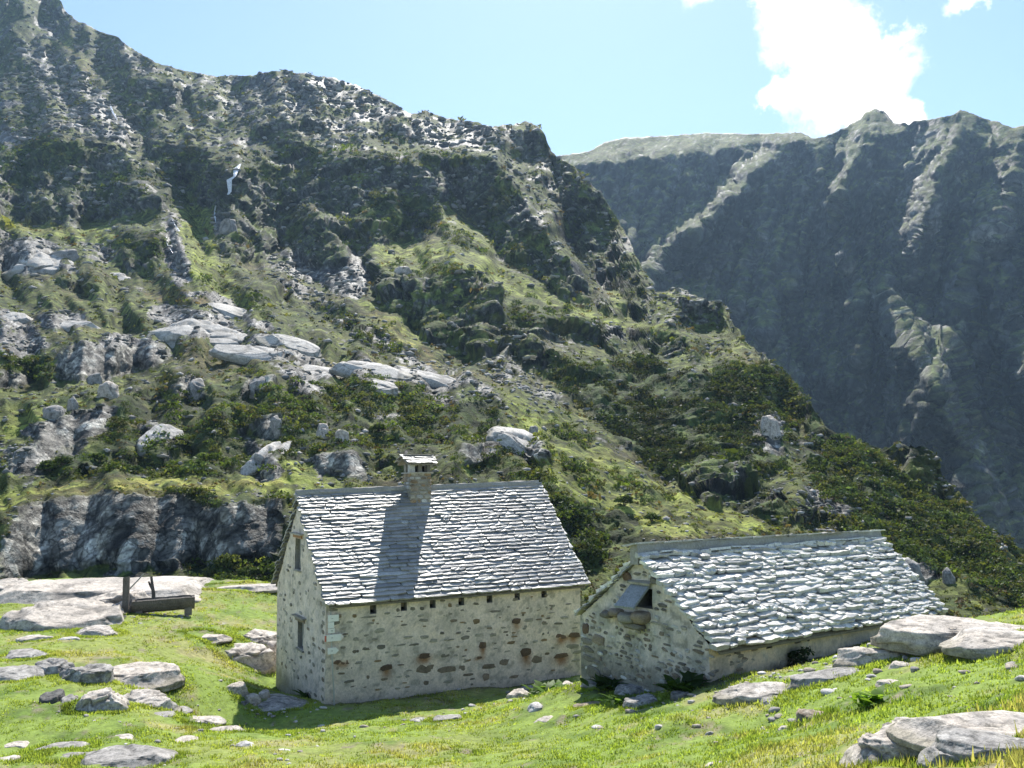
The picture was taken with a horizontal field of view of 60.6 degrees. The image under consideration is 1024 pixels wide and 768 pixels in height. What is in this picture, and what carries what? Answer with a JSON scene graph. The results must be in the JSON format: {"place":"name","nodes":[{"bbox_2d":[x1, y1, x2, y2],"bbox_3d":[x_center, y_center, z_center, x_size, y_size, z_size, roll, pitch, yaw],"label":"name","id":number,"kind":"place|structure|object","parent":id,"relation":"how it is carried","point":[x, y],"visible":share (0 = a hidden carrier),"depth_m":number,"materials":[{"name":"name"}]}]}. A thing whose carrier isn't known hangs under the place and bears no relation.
{"place":"outdoors","nodes":[
{"label":"outdoors","id":0,"kind":"place"},
{"bbox_2d":[0,0,1023,617],"bbox_3d":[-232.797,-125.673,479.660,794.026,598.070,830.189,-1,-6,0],"label":"hillside","id":1,"kind":"structure","parent":0,"point":[94,528],"depth_m":151.45,"materials":[{"name":"plant"}]},
{"bbox_2d":[2,312,32,323],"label":"rock outcrop","id":2,"kind":"object","parent":1,"relation":"on","point":[24,318],"visible":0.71,"depth_m":141.51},
{"bbox_2d":[12,358,31,365],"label":"shrub","id":3,"kind":"object","parent":1,"relation":"on","point":[23,362],"visible":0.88,"depth_m":113.67,"materials":[{"name":"green plant"}]},
{"bbox_2d":[1,250,73,280],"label":"rock outcrop","id":4,"kind":"object","parent":1,"relation":"on","point":[41,263],"visible":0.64,"depth_m":188.18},
{"bbox_2d":[35,458,59,471],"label":"shrub","id":5,"kind":"object","parent":1,"relation":"on","point":[45,465],"visible":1,"depth_m":77.61,"materials":[{"name":"green plant"}]},
{"bbox_2d":[42,405,65,418],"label":"boulder","id":6,"kind":"object","parent":1,"relation":"on","point":[53,411],"visible":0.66,"depth_m":87.96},
{"bbox_2d":[48,249,79,260],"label":"boulder","id":7,"kind":"object","parent":1,"relation":"on","point":[72,254],"visible":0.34,"depth_m":196.45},
{"bbox_2d":[55,455,73,465],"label":"shrub","id":8,"kind":"object","parent":1,"relation":"on","point":[65,460],"visible":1,"depth_m":77.70,"materials":[{"name":"green plant"}]},
{"bbox_2d":[67,396,78,410],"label":"boulder","id":9,"kind":"object","parent":1,"relation":"on","point":[72,403],"visible":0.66,"depth_m":90.94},
{"bbox_2d":[60,320,100,331],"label":"rock outcrop","id":10,"kind":"object","parent":1,"relation":"on","point":[66,325],"visible":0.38,"depth_m":133.56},
{"bbox_2d":[87,373,102,384],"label":"boulder","id":11,"kind":"object","parent":1,"relation":"on","point":[93,378],"visible":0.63,"depth_m":106.57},
{"bbox_2d":[87,451,107,462],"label":"shrub","id":12,"kind":"object","parent":1,"relation":"on","point":[99,456],"visible":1,"depth_m":79.69,"materials":[{"name":"green plant"}]},
{"bbox_2d":[96,381,118,399],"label":"boulder","id":13,"kind":"object","parent":1,"relation":"on","point":[108,389],"visible":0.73,"depth_m":94.11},
{"bbox_2d":[136,424,183,456],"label":"rock outcrop","id":14,"kind":"object","parent":1,"relation":"on","point":[171,429],"visible":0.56,"depth_m":84.97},
{"bbox_2d":[110,104,240,252],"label":"stream","id":15,"kind":"structure","parent":1,"relation":"on","point":[229,182],"depth_m":242.23,"materials":[{"name":"white liquid"}]},
{"bbox_2d":[186,378,204,404],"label":"boulder","id":16,"kind":"object","parent":1,"relation":"on","point":[194,385],"visible":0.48,"depth_m":99.98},
{"bbox_2d":[146,318,246,348],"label":"rock outcrop","id":17,"kind":"object","parent":1,"relation":"on","point":[170,335],"visible":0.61,"depth_m":127.84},
{"bbox_2d":[197,452,220,460],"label":"shrub","id":18,"kind":"object","parent":1,"relation":"on","point":[204,455],"visible":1,"depth_m":79.12,"materials":[{"name":"green plant"}]},
{"bbox_2d":[208,302,246,319],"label":"rock outcrop","id":19,"kind":"object","parent":1,"relation":"on","point":[232,312],"visible":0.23,"depth_m":150.31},
{"bbox_2d":[213,553,241,567],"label":"shrub","id":20,"kind":"object","parent":1,"relation":"on","point":[226,559],"visible":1,"depth_m":62.40,"materials":[{"name":"green plant"}]},
{"bbox_2d":[218,218,237,234],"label":"boulder","id":21,"kind":"object","parent":1,"relation":"on","point":[227,225],"visible":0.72,"depth_m":221.13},
{"bbox_2d":[237,565,266,575],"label":"shrub","id":22,"kind":"object","parent":1,"relation":"on","point":[250,570],"visible":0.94,"depth_m":61.44,"materials":[{"name":"green plant"}]},
{"bbox_2d":[209,344,300,365],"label":"rock outcrop","id":23,"kind":"object","parent":1,"relation":"on","point":[242,354],"visible":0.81,"depth_m":115.17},
{"bbox_2d":[248,376,264,398],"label":"boulder","id":24,"kind":"object","parent":1,"relation":"on","point":[253,384],"visible":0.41,"depth_m":98.51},
{"bbox_2d":[240,441,291,474],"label":"rock outcrop","id":25,"kind":"object","parent":1,"relation":"on","point":[249,467],"visible":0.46,"depth_m":79.91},
{"bbox_2d":[270,415,281,438],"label":"boulder","id":26,"kind":"object","parent":1,"relation":"on","point":[275,421],"visible":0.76,"depth_m":88.37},
{"bbox_2d":[254,334,321,357],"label":"rock outcrop","id":27,"kind":"object","parent":1,"relation":"on","point":[305,347],"visible":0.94,"depth_m":123.83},
{"bbox_2d":[301,364,342,377],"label":"rock outcrop","id":28,"kind":"object","parent":1,"relation":"on","point":[311,368],"visible":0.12,"depth_m":117.31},
{"bbox_2d":[316,423,328,438],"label":"boulder","id":29,"kind":"object","parent":1,"relation":"on","point":[322,429],"visible":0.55,"depth_m":88.13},
{"bbox_2d":[334,429,349,445],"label":"boulder","id":30,"kind":"object","parent":1,"relation":"on","point":[341,434],"visible":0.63,"depth_m":85.55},
{"bbox_2d":[351,391,368,400],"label":"shrub","id":31,"kind":"object","parent":1,"relation":"on","point":[358,396],"visible":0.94,"depth_m":100.26,"materials":[{"name":"green plant"}]},
{"bbox_2d":[329,361,412,380],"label":"rock outcrop","id":32,"kind":"object","parent":1,"relation":"on","point":[344,369],"visible":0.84,"depth_m":112.40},
{"bbox_2d":[351,378,399,396],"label":"rock outcrop","id":33,"kind":"object","parent":1,"relation":"on","point":[387,387],"visible":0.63,"depth_m":104.60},
{"bbox_2d":[368,422,386,432],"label":"shrub","id":34,"kind":"object","parent":1,"relation":"on","point":[376,426],"visible":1,"depth_m":92.80,"materials":[{"name":"green plant"}]},
{"bbox_2d":[394,266,411,273],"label":"boulder","id":35,"kind":"object","parent":1,"relation":"on","point":[404,269],"visible":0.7,"depth_m":182.66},
{"bbox_2d":[393,365,455,387],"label":"rock outcrop","id":36,"kind":"object","parent":1,"relation":"on","point":[433,380],"visible":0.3,"depth_m":117.79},
{"bbox_2d":[0,0,1011,550],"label":"hillside stones","id":37,"kind":"object","parent":1,"relation":"on","point":[330,92],"visible":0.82,"depth_m":250.99,"materials":[{"name":"stone"}]},
{"bbox_2d":[0,58,1023,617],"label":"alpine shrubs","id":38,"kind":"object","parent":1,"relation":"on","point":[1002,574],"visible":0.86,"depth_m":99.47,"materials":[{"name":"green plant"}]},
{"bbox_2d":[486,426,538,458],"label":"rock outcrop","id":39,"kind":"object","parent":1,"relation":"on","point":[516,439],"visible":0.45,"depth_m":90.70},
{"bbox_2d":[613,494,634,505],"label":"shrub","id":40,"kind":"object","parent":1,"relation":"on","point":[625,498],"visible":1,"depth_m":77.81,"materials":[{"name":"green plant"}]},
{"bbox_2d":[643,513,661,521],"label":"shrub","id":41,"kind":"object","parent":1,"relation":"on","point":[652,516],"visible":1,"depth_m":75.00,"materials":[{"name":"green plant"}]},
{"bbox_2d":[760,415,782,439],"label":"boulder","id":42,"kind":"object","parent":1,"relation":"on","point":[769,424],"visible":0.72,"depth_m":109.49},
{"bbox_2d":[904,557,924,581],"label":"boulder","id":43,"kind":"object","parent":1,"relation":"on","point":[913,565],"visible":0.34,"depth_m":75.37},
{"bbox_2d":[942,567,955,583],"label":"boulder","id":44,"kind":"object","parent":1,"relation":"on","point":[948,577],"visible":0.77,"depth_m":75.99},
{"bbox_2d":[0,577,1023,767],"bbox_3d":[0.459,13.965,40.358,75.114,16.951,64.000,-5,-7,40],"label":"meadow","id":45,"kind":"structure","parent":0,"point":[727,724],"depth_m":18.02,"materials":[{"name":"plant"}]},
{"bbox_2d":[0,578,27,590],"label":"rock outcrop","id":46,"kind":"object","parent":45,"relation":"on","point":[6,583],"visible":0.27,"depth_m":38.15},
{"bbox_2d":[4,741,29,747],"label":"rock","id":47,"kind":"object","parent":45,"relation":"on","point":[20,744],"visible":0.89,"depth_m":16.46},
{"bbox_2d":[0,665,44,680],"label":"rock outcrop","id":48,"kind":"object","parent":45,"relation":"on","point":[7,673],"visible":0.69,"depth_m":22.31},
{"bbox_2d":[5,648,46,658],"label":"boulder","id":49,"kind":"object","parent":45,"relation":"on","point":[22,653],"visible":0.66,"depth_m":24.94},
{"bbox_2d":[15,634,52,641],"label":"boulder","id":50,"kind":"object","parent":45,"relation":"on","point":[32,637],"visible":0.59,"depth_m":27.77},
{"bbox_2d":[39,689,64,703],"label":"rock","id":51,"kind":"object","parent":45,"relation":"on","point":[54,696],"visible":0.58,"depth_m":19.60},
{"bbox_2d":[35,658,74,674],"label":"boulder","id":52,"kind":"object","parent":45,"relation":"on","point":[53,665],"visible":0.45,"depth_m":22.92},
{"bbox_2d":[0,597,124,631],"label":"rock outcrop","id":53,"kind":"object","parent":45,"relation":"on","point":[75,612],"visible":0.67,"depth_m":30.94,"materials":[{"name":"stone"}]},
{"bbox_2d":[35,741,89,749],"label":"boulder","id":54,"kind":"object","parent":45,"relation":"on","point":[69,744],"visible":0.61,"depth_m":16.39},
{"bbox_2d":[61,694,77,702],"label":"rock","id":55,"kind":"object","parent":45,"relation":"on","point":[70,697],"visible":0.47,"depth_m":19.62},
{"bbox_2d":[59,663,114,683],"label":"boulder","id":56,"kind":"object","parent":45,"relation":"on","point":[95,672],"visible":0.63,"depth_m":22.31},
{"bbox_2d":[77,625,117,636],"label":"boulder","id":57,"kind":"object","parent":45,"relation":"on","point":[105,630],"visible":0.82,"depth_m":29.38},
{"bbox_2d":[76,687,129,711],"bbox_3d":[-9.072,7.132,19.270,1.320,0.761,1.148,2,-6,-23],"label":"boulder","id":58,"kind":"object","parent":45,"relation":"on","point":[106,698],"visible":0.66,"depth_m":19.07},
{"bbox_2d":[0,576,213,603],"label":"rock outcrop","id":59,"kind":"object","parent":45,"relation":"on","point":[33,591],"visible":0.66,"depth_m":36.96,"materials":[{"name":"stone"}]},
{"bbox_2d":[88,590,151,613],"bbox_3d":[-15.274,8.718,33.846,2.838,1.328,2.758,2,-6,-24],"label":"rock outcrop","id":60,"kind":"object","parent":45,"relation":"on","point":[114,597],"visible":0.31,"depth_m":33.69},
{"bbox_2d":[80,744,178,767],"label":"rock outcrop","id":61,"kind":"object","parent":45,"relation":"on","point":[130,756],"visible":0.89,"depth_m":15.41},
{"bbox_2d":[122,573,143,612],"bbox_3d":[-14.404,8.113,33.279,0.736,1.764,0.201,1,-6,-21],"label":"wooden post","id":62,"kind":"object","parent":45,"relation":"on","point":[126,594],"visible":0.9,"depth_m":33.12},
{"bbox_2d":[113,661,185,691],"bbox_3d":[-10.235,7.867,23.436,2.840,0.591,2.120,2,-6,-23],"label":"rock outcrop","id":63,"kind":"object","parent":45,"relation":"on","point":[161,676],"visible":0.65,"depth_m":23.25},
{"bbox_2d":[148,576,155,597],"bbox_3d":[-14.098,8.290,34.277,0.327,1.490,0.160,-1,-6,0],"label":"dead stake","id":64,"kind":"object","parent":45,"relation":"on","point":[151,584],"visible":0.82,"depth_m":34.27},
{"bbox_2d":[122,689,182,710],"bbox_3d":[-8.583,7.527,20.469,1.663,0.647,1.253,2,-6,-22],"label":"boulder","id":65,"kind":"object","parent":45,"relation":"on","point":[158,698],"visible":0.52,"depth_m":20.41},
{"bbox_2d":[131,595,194,614],"bbox_3d":[-13.411,8.562,33.697,2.247,0.719,0.693,1,-6,-21],"label":"water trough","id":66,"kind":"object","parent":45,"relation":"on","point":[186,603],"visible":0.98,"depth_m":33.52,"materials":[{"name":"grey"}]},
{"bbox_2d":[154,711,175,716],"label":"rock","id":67,"kind":"object","parent":45,"relation":"on","point":[165,713],"visible":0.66,"depth_m":19.70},
{"bbox_2d":[176,735,197,742],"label":"rock","id":68,"kind":"object","parent":45,"relation":"on","point":[185,738],"visible":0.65,"depth_m":17.47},
{"bbox_2d":[190,716,226,725],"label":"boulder","id":69,"kind":"object","parent":45,"relation":"on","point":[213,719],"visible":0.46,"depth_m":20.05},
{"bbox_2d":[202,634,232,644],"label":"boulder","id":70,"kind":"object","parent":45,"relation":"on","point":[218,638],"visible":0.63,"depth_m":31.31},
{"bbox_2d":[211,725,245,732],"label":"boulder","id":71,"kind":"object","parent":45,"relation":"on","point":[231,727],"visible":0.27,"depth_m":18.93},
{"bbox_2d":[225,681,249,697],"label":"rock","id":72,"kind":"object","parent":45,"relation":"on","point":[239,687],"visible":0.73,"depth_m":25.07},
{"bbox_2d":[217,583,276,592],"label":"rock outcrop","id":73,"kind":"object","parent":45,"relation":"on","point":[266,588],"visible":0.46,"depth_m":39.65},
{"bbox_2d":[224,642,275,673],"bbox_3d":[-9.524,9.792,31.254,2.566,0.958,2.170,1,-6,-17],"label":"boulder","id":74,"kind":"object","parent":45,"relation":"on","point":[257,657],"visible":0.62,"depth_m":30.86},
{"bbox_2d":[245,693,261,704],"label":"rock","id":75,"kind":"object","parent":45,"relation":"on","point":[252,698],"visible":0.79,"depth_m":24.92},
{"bbox_2d":[243,629,276,644],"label":"boulder","id":76,"kind":"object","parent":45,"relation":"on","point":[260,636],"visible":0.57,"depth_m":32.61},
{"bbox_2d":[259,689,269,698],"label":"rock","id":77,"kind":"object","parent":45,"relation":"on","point":[264,694],"visible":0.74,"depth_m":25.46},
{"bbox_2d":[266,641,276,653],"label":"rock","id":78,"kind":"object","parent":45,"relation":"on","point":[271,645],"visible":0.29,"depth_m":31.93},
{"bbox_2d":[258,693,309,711],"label":"rock outcrop","id":79,"kind":"object","parent":45,"relation":"on","point":[277,701],"visible":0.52,"depth_m":24.99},
{"bbox_2d":[324,612,343,704],"bbox_3d":[-5.163,8.058,25.369,0.582,2.832,0.090,2,-6,-29],"label":"trail signpost","id":80,"kind":"object","parent":45,"relation":"on","point":[331,638],"visible":0.94,"depth_m":25.39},
{"bbox_2d":[271,454,590,704],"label":"stone house","id":81,"kind":"structure","parent":45,"relation":"on","point":[418,582],"depth_m":28.16,"materials":[{"name":"stone"}]},
{"bbox_2d":[289,532,303,572],"bbox_3d":[-6.894,5.430,28.299,0.315,1.240,1.240,2,-6,-29],"label":"window","id":82,"kind":"structure","parent":81,"relation":"in","point":[297,535],"depth_m":28.37,"materials":[{"name":"grey stone"}]},
{"bbox_2d":[291,613,305,652],"bbox_3d":[-6.666,7.887,27.718,0.315,1.088,1.240,2,-6,-29],"label":"window","id":83,"kind":"structure","parent":81,"relation":"in","point":[299,618],"depth_m":27.75,"materials":[{"name":"grey stone"}]},
{"bbox_2d":[433,714,461,720],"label":"boulder","id":84,"kind":"object","parent":45,"relation":"on","point":[446,717],"visible":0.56,"depth_m":21.39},
{"bbox_2d":[506,688,530,698],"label":"rock","id":85,"kind":"object","parent":45,"relation":"on","point":[516,693],"visible":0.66,"depth_m":25.45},
{"bbox_2d":[21,612,1023,765],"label":"loose stones","id":86,"kind":"object","parent":45,"relation":"on","point":[824,691],"visible":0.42,"depth_m":16.93,"materials":[{"name":"stone"}]},
{"bbox_2d":[527,702,542,712],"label":"rock","id":87,"kind":"object","parent":45,"relation":"on","point":[535,706],"visible":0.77,"depth_m":20.28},
{"bbox_2d":[521,679,566,693],"bbox_3d":[1.175,8.807,25.281,1.626,0.464,1.319,2,-6,-24],"label":"leafy weed","id":88,"kind":"object","parent":45,"relation":"on","point":[539,686],"visible":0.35,"depth_m":25.29,"materials":[{"name":"green plant"}]},
{"bbox_2d":[580,680,596,689],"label":"boulder","id":89,"kind":"object","parent":45,"relation":"on","point":[591,683],"visible":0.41,"depth_m":20.90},
{"bbox_2d":[576,673,627,690],"bbox_3d":[2.397,7.016,20.770,1.502,0.461,1.470,1,-6,-19],"label":"leafy weed","id":90,"kind":"object","parent":45,"relation":"on","point":[604,682],"visible":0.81,"depth_m":20.45,"materials":[{"name":"green plant"}]},
{"bbox_2d":[595,692,633,706],"bbox_3d":[2.322,6.745,18.641,0.752,0.309,0.864,4,-7,-40],"label":"leafy weed","id":91,"kind":"object","parent":45,"relation":"on","point":[616,700],"visible":0.67,"depth_m":18.60,"materials":[{"name":"green plant"}]},
{"bbox_2d":[614,684,643,695],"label":"boulder","id":92,"kind":"object","parent":45,"relation":"on","point":[630,689],"visible":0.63,"depth_m":19.84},
{"bbox_2d":[622,693,657,708],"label":"boulder","id":93,"kind":"object","parent":45,"relation":"on","point":[644,699],"visible":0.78,"depth_m":17.89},
{"bbox_2d":[670,691,688,700],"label":"rock","id":94,"kind":"object","parent":45,"relation":"on","point":[675,695],"visible":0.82,"depth_m":17.66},
{"bbox_2d":[652,671,713,691],"bbox_3d":[3.598,6.294,18.259,1.314,0.396,1.307,-1,-6,0],"label":"leafy weed","id":95,"kind":"object","parent":45,"relation":"on","point":[690,681],"visible":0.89,"depth_m":18.26,"materials":[{"name":"green plant"}]},
{"bbox_2d":[712,682,787,705],"bbox_3d":[4.913,5.792,16.301,2.341,0.409,1.007,-2,-6,16],"label":"rock outcrop","id":96,"kind":"object","parent":45,"relation":"on","point":[748,693],"visible":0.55,"depth_m":16.25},
{"bbox_2d":[573,529,947,692],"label":"stone barn","id":97,"kind":"structure","parent":45,"relation":"on","point":[712,609],"depth_m":20.75,"materials":[{"name":"stone"}]},
{"bbox_2d":[599,579,650,629],"bbox_3d":[2.597,5.078,20.287,0.500,1.134,1.531,4,-7,-39],"label":"window","id":98,"kind":"structure","parent":97,"relation":"in","point":[635,620],"depth_m":19.97,"materials":[{"name":"stone"}]},
{"bbox_2d":[787,646,814,665],"bbox_3d":[6.661,6.339,20.158,0.742,0.603,0.528,2,-6,-23],"label":"shrub","id":99,"kind":"object","parent":45,"relation":"on","point":[800,657],"depth_m":20.12,"materials":[{"name":"green plant"}]},
{"bbox_2d":[795,708,823,723],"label":"boulder","id":100,"kind":"object","parent":45,"relation":"on","point":[802,713],"visible":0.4,"depth_m":13.33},
{"bbox_2d":[787,667,858,690],"bbox_3d":[5.825,5.414,15.860,1.627,0.524,0.818,-2,-6,19],"label":"rock outcrop","id":101,"kind":"object","parent":45,"relation":"on","point":[806,678],"visible":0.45,"depth_m":15.88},
{"bbox_2d":[839,684,891,707],"bbox_3d":[5.201,4.623,12.739,0.909,0.326,0.892,0,-6,-9],"label":"leafy weed","id":102,"kind":"object","parent":45,"relation":"on","point":[874,696],"visible":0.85,"depth_m":12.78,"materials":[{"name":"green plant"}]},
{"bbox_2d":[832,647,910,667],"bbox_3d":[6.840,5.069,16.087,1.817,0.503,0.786,-3,-6,22],"label":"rock outcrop","id":103,"kind":"object","parent":45,"relation":"on","point":[852,656],"visible":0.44,"depth_m":16.08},
{"bbox_2d":[839,728,919,767],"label":"rock outcrop","id":104,"kind":"object","parent":45,"relation":"on","point":[875,746],"visible":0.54,"depth_m":8.11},
{"bbox_2d":[875,679,897,686],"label":"rock","id":105,"kind":"object","parent":45,"relation":"on","point":[883,681],"visible":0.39,"depth_m":14.05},
{"bbox_2d":[879,717,908,730],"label":"rock outcrop","id":106,"kind":"object","parent":45,"relation":"on","point":[886,725],"visible":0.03,"depth_m":8.55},
{"bbox_2d":[888,661,909,668],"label":"rock","id":107,"kind":"object","parent":45,"relation":"on","point":[897,664],"visible":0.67,"depth_m":15.13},
{"bbox_2d":[848,683,1023,767],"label":"dry grass","id":108,"kind":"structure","parent":45,"relation":"on","point":[1016,759],"depth_m":6.51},
{"bbox_2d":[916,745,960,767],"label":"rock outcrop","id":109,"kind":"object","parent":45,"relation":"on","point":[929,752],"visible":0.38,"depth_m":7.04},
{"bbox_2d":[870,614,1023,655],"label":"rock outcrop","id":110,"kind":"object","parent":45,"relation":"on","point":[919,635],"visible":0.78,"depth_m":15.64,"materials":[{"name":"stone"}]},
{"bbox_2d":[886,710,1023,751],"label":"rock outcrop","id":111,"kind":"object","parent":45,"relation":"on","point":[918,734],"visible":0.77,"depth_m":7.95,"materials":[{"name":"stone"}]},
{"bbox_2d":[930,727,1023,763],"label":"rock outcrop","id":112,"kind":"object","parent":45,"relation":"on","point":[959,742],"visible":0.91,"depth_m":7.00,"materials":[{"name":"stone"}]},
{"bbox_2d":[938,626,1023,660],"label":"rock outcrop","id":113,"kind":"object","parent":45,"relation":"on","point":[971,642],"visible":0.94,"depth_m":14.30,"materials":[{"name":"stone"}]},
{"bbox_2d":[60,0,1023,155],"label":"sky","id":114,"kind":"structure","parent":0,"point":[592,73],"materials":[{"name":"blue"}]},
{"bbox_2d":[559,109,1023,548],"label":"mountain","id":115,"kind":"structure","parent":0,"point":[862,278],"depth_m":531.54,"materials":[{"name":"stone"}]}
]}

